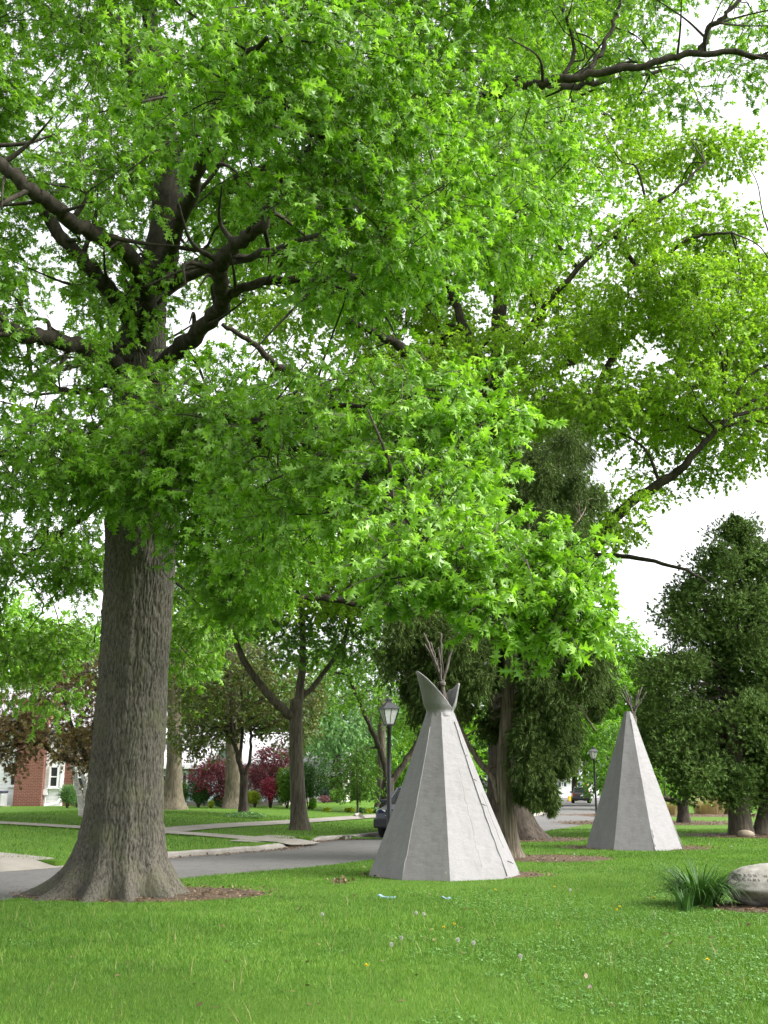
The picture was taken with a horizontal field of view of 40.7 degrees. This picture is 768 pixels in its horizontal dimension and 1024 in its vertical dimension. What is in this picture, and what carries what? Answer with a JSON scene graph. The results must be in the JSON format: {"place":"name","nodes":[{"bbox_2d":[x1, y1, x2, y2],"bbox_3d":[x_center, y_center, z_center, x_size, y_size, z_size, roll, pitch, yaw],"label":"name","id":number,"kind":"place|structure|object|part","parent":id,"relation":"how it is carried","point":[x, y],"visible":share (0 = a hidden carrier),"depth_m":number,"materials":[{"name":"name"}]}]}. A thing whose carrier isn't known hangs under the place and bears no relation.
{"place":"outdoors","nodes":[
{"label":"outdoors","id":0,"kind":"place"},
{"bbox_2d":[0,791,10,806],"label":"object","id":1,"kind":"object","parent":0,"point":[3,798],"visible":0.94,"depth_m":55.55,"materials":[{"name":"white metal"}]},
{"bbox_2d":[0,852,63,871],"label":"driveway","id":2,"kind":"structure","parent":0,"point":[13,863],"depth_m":21.31,"materials":[{"name":"concrete"}]},
{"bbox_2d":[0,686,166,805],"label":"brick house","id":3,"kind":"structure","parent":0,"point":[40,785],"depth_m":56.83,"materials":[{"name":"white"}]},
{"bbox_2d":[7,764,14,787],"bbox_3d":[-20.346,14.530,57.104,0.705,1.291,0.220,0,-15,0],"label":"window","id":4,"kind":"structure","parent":3,"relation":"in","point":[11,782],"depth_m":57.03,"materials":[{"name":"white paint"}]},
{"bbox_2d":[46,766,59,788],"bbox_3d":[-18.160,14.588,56.933,0.654,1.232,0.220,0,-15,0],"label":"window","id":5,"kind":"structure","parent":3,"relation":"in","point":[53,782],"depth_m":56.95,"materials":[{"name":"white paint"}]},
{"bbox_2d":[74,771,85,789],"bbox_3d":[-16.765,14.711,57.263,0.602,1.232,0.220,0,-15,0],"label":"window","id":6,"kind":"structure","parent":3,"relation":"in","point":[79,777],"depth_m":57.29,"materials":[{"name":"white paint"}]},
{"bbox_2d":[38,842,281,868],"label":"lawn verge","id":7,"kind":"structure","parent":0,"point":[57,862],"depth_m":25.41,"materials":[{"name":"green plant"}]},
{"bbox_2d":[0,814,375,831],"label":"sidewalk","id":8,"kind":"structure","parent":0,"point":[195,827],"depth_m":36.01,"materials":[{"name":"concrete"}]},
{"bbox_2d":[164,732,289,805],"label":"house","id":9,"kind":"structure","parent":0,"point":[245,753],"depth_m":57.99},
{"bbox_2d":[231,835,297,846],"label":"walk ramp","id":10,"kind":"structure","parent":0,"point":[271,836],"depth_m":29.95,"materials":[{"name":"concrete"}]},
{"bbox_2d":[0,795,599,899],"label":"road","id":11,"kind":"structure","parent":0,"point":[334,852],"depth_m":23.66,"materials":[{"name":"grey asphalt"}]},
{"bbox_2d":[373,784,401,836],"bbox_3d":[1.177,10.192,35.446,2.180,1.706,4.710,-4,-16,16],"label":"parked car","id":12,"kind":"object","parent":11,"relation":"on","point":[380,821],"visible":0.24,"depth_m":33.72,"materials":[{"name":"black paint"}]},
{"bbox_3d":[1.316,9.872,36.001,1.600,0.530,3.120,-4,-16,16],"label":"window","id":13,"kind":"part","parent":12,"relation":"part of","materials":[{"name":"grey glass"}]},
{"bbox_2d":[311,811,545,841],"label":"kerb","id":14,"kind":"structure","parent":11,"relation":"on","point":[333,837],"depth_m":32.63,"materials":[{"name":"grey concrete"}]},
{"bbox_2d":[570,786,590,802],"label":"vehicle","id":15,"kind":"object","parent":11,"relation":"on","point":[575,792],"visible":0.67,"depth_m":106.22,"materials":[{"name":"grey paint"}]},
{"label":"window","id":16,"kind":"part","parent":15,"relation":"part of","materials":[{"name":"grey glass"}]},
{"bbox_2d":[0,791,767,1023],"bbox_3d":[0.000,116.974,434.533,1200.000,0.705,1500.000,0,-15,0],"label":"lawn","id":17,"kind":"structure","parent":0,"point":[337,809],"depth_m":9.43,"materials":[{"name":"green plant"}]},
{"bbox_2d":[0,646,99,790],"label":"red maple","id":18,"kind":"object","parent":17,"relation":"on","point":[74,738],"visible":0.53,"depth_m":33.47,"materials":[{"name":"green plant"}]},
{"bbox_2d":[0,582,100,685],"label":"distant tree","id":19,"kind":"object","parent":17,"relation":"on","point":[14,611],"visible":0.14,"depth_m":86.20,"materials":[{"name":"green plant"}]},
{"bbox_2d":[0,603,101,816],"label":"birch tree","id":20,"kind":"object","parent":17,"relation":"on","point":[80,800],"visible":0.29,"depth_m":38.16,"materials":[{"name":"green plant"}]},
{"bbox_2d":[57,783,76,807],"bbox_3d":[-15.538,13.930,50.889,1.306,1.315,1.262,0,-15,0],"label":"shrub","id":21,"kind":"object","parent":17,"relation":"on","point":[67,794],"visible":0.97,"depth_m":50.75,"materials":[{"name":"green plant"}]},
{"bbox_2d":[14,887,265,901],"bbox_3d":[-3.636,5.816,15.742,3.969,0.066,2.366,0,-15,0],"label":"mulch bed","id":22,"kind":"object","parent":17,"relation":"on","point":[212,895],"visible":0.3,"depth_m":15.29,"materials":[{"name":"brown soil"}]},
{"bbox_2d":[182,779,187,802],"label":"shrub","id":23,"kind":"object","parent":17,"relation":"on","point":[185,791],"visible":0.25,"depth_m":52.42,"materials":[{"name":"green plant"}]},
{"bbox_2d":[164,615,217,809],"bbox_3d":[-10.288,8.439,48.719,5.422,10.903,4.215,10,-18,-33],"label":"plane tree","id":24,"kind":"object","parent":17,"relation":"on","point":[174,799],"visible":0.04,"depth_m":48.00,"materials":[{"name":"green plant"}]},
{"bbox_2d":[186,781,211,807],"bbox_3d":[-9.382,14.320,52.550,1.301,1.419,1.232,0,-15,0],"label":"shrub","id":25,"kind":"object","parent":17,"relation":"on","point":[197,798],"visible":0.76,"depth_m":52.23,"materials":[{"name":"green plant"}]},
{"bbox_2d":[207,800,214,807],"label":"shrub","id":26,"kind":"object","parent":17,"relation":"on","point":[211,803],"visible":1,"depth_m":50.71,"materials":[{"name":"yellow plant"}]},
{"bbox_2d":[182,755,251,800],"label":"japanese maple","id":27,"kind":"object","parent":17,"relation":"on","point":[215,772],"visible":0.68,"depth_m":52.35,"materials":[{"name":"red plant"}]},
{"bbox_2d":[211,795,222,807],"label":"shrub","id":28,"kind":"object","parent":17,"relation":"on","point":[218,802],"visible":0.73,"depth_m":52.30,"materials":[{"name":"green plant"}]},
{"bbox_2d":[167,605,271,730],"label":"distant tree","id":29,"kind":"object","parent":17,"relation":"on","point":[182,696],"visible":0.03,"depth_m":86.03,"materials":[{"name":"green plant"}]},
{"bbox_2d":[168,843,285,857],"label":"kerb","id":30,"kind":"structure","parent":17,"relation":"on","point":[202,852],"depth_m":25.80,"materials":[{"name":"grey concrete"}]},
{"bbox_2d":[165,831,319,844],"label":"front walk","id":31,"kind":"structure","parent":17,"relation":"on","point":[293,841],"depth_m":30.21,"materials":[{"name":"concrete"}]},
{"bbox_2d":[223,811,264,817],"bbox_3d":[-5.656,12.169,41.722,1.616,0.258,1.616,9,-17,-31],"label":"bed plant","id":32,"kind":"object","parent":17,"relation":"on","point":[246,814],"visible":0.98,"depth_m":41.48,"materials":[{"name":"green plant"}]},
{"bbox_2d":[166,634,335,812],"bbox_3d":[-6.073,8.802,44.320,8.018,8.251,6.136,0,-15,0],"label":"tree","id":33,"kind":"object","parent":17,"relation":"on","point":[267,721],"visible":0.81,"depth_m":43.85,"materials":[{"name":"green plant"}]},
{"bbox_2d":[248,790,261,806],"bbox_3d":[-6.671,14.703,53.005,0.887,0.921,0.701,7,-17,-26],"label":"shrub","id":34,"kind":"object","parent":17,"relation":"on","point":[254,798],"visible":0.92,"depth_m":52.91,"materials":[{"name":"yellow plant"}]},
{"bbox_2d":[199,626,322,808],"bbox_3d":[-6.403,9.208,52.556,6.875,11.405,5.486,3,-15,-12],"label":"old tree","id":35,"kind":"object","parent":17,"relation":"on","point":[232,788],"visible":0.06,"depth_m":50.53,"materials":[{"name":"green plant"}]},
{"bbox_2d":[244,739,288,799],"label":"japanese maple","id":36,"kind":"object","parent":17,"relation":"on","point":[255,777],"visible":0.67,"depth_m":55.98,"materials":[{"name":"red plant"}]},
{"bbox_2d":[258,776,281,807],"bbox_3d":[-5.799,14.316,52.897,1.282,1.640,1.031,0,-15,0],"label":"barberry","id":37,"kind":"object","parent":17,"relation":"on","point":[268,784],"visible":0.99,"depth_m":52.78,"materials":[{"name":"red plant"}]},
{"bbox_2d":[221,655,335,758],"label":"distant tree","id":38,"kind":"object","parent":17,"relation":"on","point":[281,697],"visible":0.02,"depth_m":81.83,"materials":[{"name":"green plant"}]},
{"bbox_2d":[274,766,289,807],"bbox_3d":[-4.952,14.110,53.150,1.422,2.212,1.362,0,-15,0],"label":"shrub","id":39,"kind":"object","parent":17,"relation":"on","point":[284,791],"visible":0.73,"depth_m":52.83,"materials":[{"name":"green plant"}]},
{"bbox_2d":[174,544,402,830],"bbox_3d":[-4.218,6.084,36.879,10.188,10.248,7.462,0,-15,0],"label":"street tree","id":40,"kind":"object","parent":17,"relation":"on","point":[299,819],"visible":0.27,"depth_m":36.43,"materials":[{"name":"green plant"}]},
{"bbox_2d":[287,761,330,808],"bbox_3d":[-3.868,14.050,53.286,2.379,2.483,1.944,0,-15,0],"label":"shrub","id":41,"kind":"object","parent":17,"relation":"on","point":[311,777],"visible":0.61,"depth_m":52.98,"materials":[{"name":"green plant"}]},
{"bbox_2d":[308,797,317,808],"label":"shrub","id":42,"kind":"object","parent":17,"relation":"on","point":[312,803],"visible":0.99,"depth_m":52.54,"materials":[{"name":"green plant"}]},
{"bbox_2d":[317,795,332,802],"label":"shrub","id":43,"kind":"object","parent":17,"relation":"on","point":[324,799],"visible":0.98,"depth_m":66.84,"materials":[{"name":"pink plant"}]},
{"bbox_2d":[303,752,355,801],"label":"house","id":44,"kind":"structure","parent":17,"relation":"on","point":[317,764],"depth_m":73.06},
{"bbox_2d":[329,788,345,802],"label":"shrub","id":45,"kind":"object","parent":17,"relation":"on","point":[332,795],"visible":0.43,"depth_m":67.09,"materials":[{"name":"green plant"}]},
{"bbox_2d":[327,875,354,883],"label":"dead leaves","id":46,"kind":"object","parent":17,"relation":"on","point":[337,880],"visible":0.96,"depth_m":17.44,"materials":[{"name":"brown plant"}]},
{"bbox_2d":[284,667,410,801],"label":"distant tree","id":47,"kind":"object","parent":17,"relation":"on","point":[341,729],"visible":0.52,"depth_m":70.75,"materials":[{"name":"green plant"}]},
{"bbox_2d":[344,807,354,811],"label":"bed plant","id":48,"kind":"object","parent":17,"relation":"on","point":[350,809],"visible":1,"depth_m":51.72,"materials":[{"name":"yellow plant"}]},
{"bbox_2d":[315,659,388,806],"bbox_3d":[-1.494,12.338,58.491,5.140,8.734,6.500,0,-15,0],"label":"broad trunk tree","id":49,"kind":"object","parent":17,"relation":"on","point":[381,734],"visible":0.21,"depth_m":58.69,"materials":[{"name":"green plant"}]},
{"bbox_2d":[325,743,386,812],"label":"young tree","id":50,"kind":"object","parent":17,"relation":"on","point":[357,768],"visible":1,"depth_m":51.51,"materials":[{"name":"green plant"}]},
{"bbox_2d":[353,813,364,818],"bbox_3d":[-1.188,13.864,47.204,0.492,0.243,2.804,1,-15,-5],"label":"rock","id":51,"kind":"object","parent":17,"relation":"on","point":[360,815],"depth_m":47.17,"materials":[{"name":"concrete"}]},
{"bbox_2d":[359,807,365,812],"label":"bed plant","id":52,"kind":"object","parent":17,"relation":"on","point":[361,809],"visible":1,"depth_m":51.08,"materials":[{"name":"green plant"}]},
{"bbox_2d":[365,808,373,812],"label":"bed plant","id":53,"kind":"object","parent":17,"relation":"on","point":[369,810],"visible":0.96,"depth_m":51.58,"materials":[{"name":"yellow plant"}]},
{"bbox_2d":[343,720,399,799],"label":"distant tree","id":54,"kind":"object","parent":17,"relation":"on","point":[392,744],"visible":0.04,"depth_m":100.88,"materials":[{"name":"green plant"}]},
{"bbox_2d":[298,607,461,807],"bbox_3d":[0.497,10.061,54.053,10.500,11.082,7.439,0,-15,0],"label":"forked tree","id":55,"kind":"object","parent":17,"relation":"on","point":[348,675],"visible":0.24,"depth_m":53.23,"materials":[{"name":"green plant"}]},
{"bbox_2d":[0,0,767,902],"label":"oak tree","id":56,"kind":"object","parent":17,"relation":"on","point":[394,474],"visible":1,"depth_m":13.51,"materials":[{"name":"green plant"}]},
{"bbox_2d":[1,868,767,1023],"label":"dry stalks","id":57,"kind":"object","parent":17,"relation":"on","point":[360,954],"visible":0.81,"depth_m":9.88,"materials":[{"name":"plant"}]},
{"bbox_2d":[7,812,767,1007],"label":"leaf litter","id":58,"kind":"object","parent":17,"relation":"on","point":[585,975],"visible":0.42,"depth_m":23.13,"materials":[{"name":"brown plant"}]},
{"bbox_2d":[378,697,399,824],"bbox_3d":[0.105,5.580,21.281,0.370,3.500,0.370,5,-16,-17],"label":"street lamp","id":59,"kind":"object","parent":17,"relation":"on","point":[388,710],"visible":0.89,"depth_m":21.49,"materials":[{"name":"black metal"}]},
{"bbox_2d":[367,681,486,789],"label":"distant tree","id":60,"kind":"object","parent":17,"relation":"on","point":[397,760],"visible":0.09,"depth_m":85.66,"materials":[{"name":"green plant"}]},
{"bbox_2d":[369,632,519,880],"bbox_3d":[1.131,4.510,19.669,2.724,4.598,2.596,7,-16,-25],"label":"teepee","id":61,"kind":"object","parent":17,"relation":"on","point":[442,820],"visible":0.99,"depth_m":18.73,"materials":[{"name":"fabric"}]},
{"bbox_2d":[186,0,767,839],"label":"shade tree","id":62,"kind":"object","parent":17,"relation":"on","point":[714,362],"visible":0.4,"depth_m":34.17,"materials":[{"name":"green plant"}]},
{"bbox_2d":[466,696,488,794],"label":"distant tree","id":63,"kind":"object","parent":17,"relation":"on","point":[480,747],"visible":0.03,"depth_m":114.57,"materials":[{"name":"green plant"}]},
{"bbox_2d":[512,871,543,877],"bbox_3d":[1.441,6.727,19.164,3.363,0.066,2.201,0,-15,0],"label":"mulch bed","id":64,"kind":"object","parent":17,"relation":"on","point":[525,875],"visible":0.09,"depth_m":18.99,"materials":[{"name":"brown soil"}]},
{"bbox_2d":[520,837,583,841],"bbox_3d":[4.328,10.238,32.361,4.226,0.066,3.324,0,-15,0],"label":"mulch bed","id":65,"kind":"object","parent":17,"relation":"on","point":[559,839],"visible":0.21,"depth_m":31.70,"materials":[{"name":"brown soil"}]},
{"bbox_2d":[513,855,611,861],"bbox_3d":[3.736,7.910,23.608,3.257,0.066,2.464,0,-15,0],"label":"mulch bed","id":66,"kind":"object","parent":17,"relation":"on","point":[527,859],"visible":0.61,"depth_m":23.23,"materials":[{"name":"brown soil"}]},
{"bbox_2d":[369,415,625,857],"bbox_3d":[2.896,2.814,25.226,6.523,10.834,4.159,0,-15,0],"label":"cedar tree","id":67,"kind":"object","parent":66,"relation":"on","point":[539,734],"visible":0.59,"depth_m":23.85,"materials":[{"name":"green plant"}]},
{"bbox_2d":[555,674,611,800],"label":"distant tree","id":68,"kind":"object","parent":17,"relation":"on","point":[588,759],"visible":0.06,"depth_m":125.47,"materials":[{"name":"green plant"}]},
{"bbox_2d":[588,746,598,813],"bbox_3d":[9.620,12.471,47.180,0.370,3.500,0.370,3,-15,-10],"label":"street lamp","id":69,"kind":"object","parent":17,"relation":"on","point":[593,752],"visible":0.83,"depth_m":47.37,"materials":[{"name":"black metal"}]},
{"bbox_2d":[575,612,665,757],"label":"distant tree","id":70,"kind":"object","parent":17,"relation":"on","point":[626,643],"visible":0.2,"depth_m":93.62,"materials":[{"name":"green plant"}]},
{"bbox_2d":[573,715,681,804],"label":"distant tree","id":71,"kind":"object","parent":17,"relation":"on","point":[608,740],"visible":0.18,"depth_m":76.67,"materials":[{"name":"green plant"}]},
{"bbox_2d":[586,685,682,851],"bbox_3d":[6.688,6.899,28.166,2.500,4.350,2.498,9,-17,-30],"label":"teepee","id":72,"kind":"object","parent":17,"relation":"on","point":[632,812],"visible":0.99,"depth_m":27.29,"materials":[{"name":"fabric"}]},
{"bbox_2d":[569,846,705,850],"bbox_3d":[6.800,9.038,27.850,3.963,0.066,2.684,0,-15,0],"label":"mulch bed","id":73,"kind":"object","parent":17,"relation":"on","point":[685,847],"visible":0.22,"depth_m":27.26,"materials":[{"name":"brown soil"}]},
{"bbox_2d":[561,821,727,824],"bbox_3d":[12.433,14.276,47.535,9.253,0.066,6.429,0,-15,0],"label":"mulch bed","id":74,"kind":"object","parent":17,"relation":"on","point":[713,823],"visible":0.27,"depth_m":46.14,"materials":[{"name":"brown soil"}]},
{"bbox_2d":[652,758,725,822],"bbox_3d":[13.376,12.587,47.569,6.147,3.476,5.440,0,-15,0],"label":"tree","id":75,"kind":"object","parent":74,"relation":"on","point":[683,815],"visible":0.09,"depth_m":47.01,"materials":[{"name":"green plant"}]},
{"bbox_2d":[578,814,752,816],"bbox_3d":[17.854,17.715,60.462,13.874,0.066,7.499,0,-15,0],"label":"mulch bed","id":76,"kind":"object","parent":17,"relation":"on","point":[697,815],"visible":0.17,"depth_m":58.90,"materials":[{"name":"brown soil"}]},
{"bbox_2d":[638,695,694,802],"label":"distant tree","id":77,"kind":"object","parent":17,"relation":"on","point":[663,778],"visible":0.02,"depth_m":94.84,"materials":[{"name":"green plant"}]},
{"bbox_2d":[670,883,697,911],"bbox_3d":[3.926,5.029,13.560,0.426,0.418,0.403,0,-15,0],"label":"iris","id":78,"kind":"object","parent":17,"relation":"on","point":[684,905],"visible":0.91,"depth_m":13.48,"materials":[{"name":"green plant"}]},
{"bbox_2d":[640,853,752,908],"bbox_3d":[4.334,5.064,14.263,1.782,0.711,1.780,11,-19,-36],"label":"daylily","id":79,"kind":"object","parent":17,"relation":"on","point":[708,894],"visible":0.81,"depth_m":14.02,"materials":[{"name":"green plant"}]},
{"bbox_2d":[626,509,767,834],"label":"conifer tree","id":80,"kind":"object","parent":17,"relation":"on","point":[690,743],"visible":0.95,"depth_m":34.95,"materials":[{"name":"green plant"}]},
{"bbox_2d":[684,833,767,838],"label":"mulch bed","id":81,"kind":"object","parent":17,"relation":"on","point":[710,835],"visible":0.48,"depth_m":34.35,"materials":[{"name":"brown soil"}]},
{"bbox_2d":[737,830,754,836],"bbox_3d":[11.828,10.514,33.806,0.573,0.265,0.480,0,-15,0],"label":"stone","id":82,"kind":"object","parent":81,"relation":"on","point":[745,833],"visible":0.77,"depth_m":33.64,"materials":[{"name":"beige stone"}]},
{"bbox_2d":[715,903,767,913],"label":"mulch bed","id":83,"kind":"object","parent":17,"relation":"on","point":[757,908],"visible":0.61,"depth_m":13.75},
{"bbox_2d":[724,863,767,905],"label":"boulder","id":84,"kind":"object","parent":83,"relation":"on","point":[754,877],"visible":0.84,"depth_m":13.92,"materials":[{"name":"grey stone"}]},
{"bbox_2d":[732,536,767,833],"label":"conifer tree","id":85,"kind":"object","parent":17,"relation":"on","point":[760,826],"visible":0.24,"depth_m":35.79,"materials":[{"name":"green plant"}]},
{"bbox_2d":[0,0,767,788],"label":"sky","id":86,"kind":"structure","parent":0,"point":[675,531],"materials":[{"name":"white"}]},
{"bbox_2d":[294,811,541,840],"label":"lawn verge","id":87,"kind":"structure","parent":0,"point":[310,838],"depth_m":32.83,"materials":[{"name":"green plant"}]},
{"bbox_2d":[554,763,598,797],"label":"white house","id":88,"kind":"structure","parent":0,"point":[566,789],"depth_m":164.24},
{"bbox_2d":[665,802,676,814],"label":"ornamental grass","id":89,"kind":"object","parent":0,"point":[672,809],"depth_m":59.26,"materials":[{"name":"beige plant"}]},
{"bbox_2d":[690,794,725,813],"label":"ornamental grass","id":90,"kind":"object","parent":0,"point":[707,808],"depth_m":61.85,"materials":[{"name":"beige plant"}]}
]}

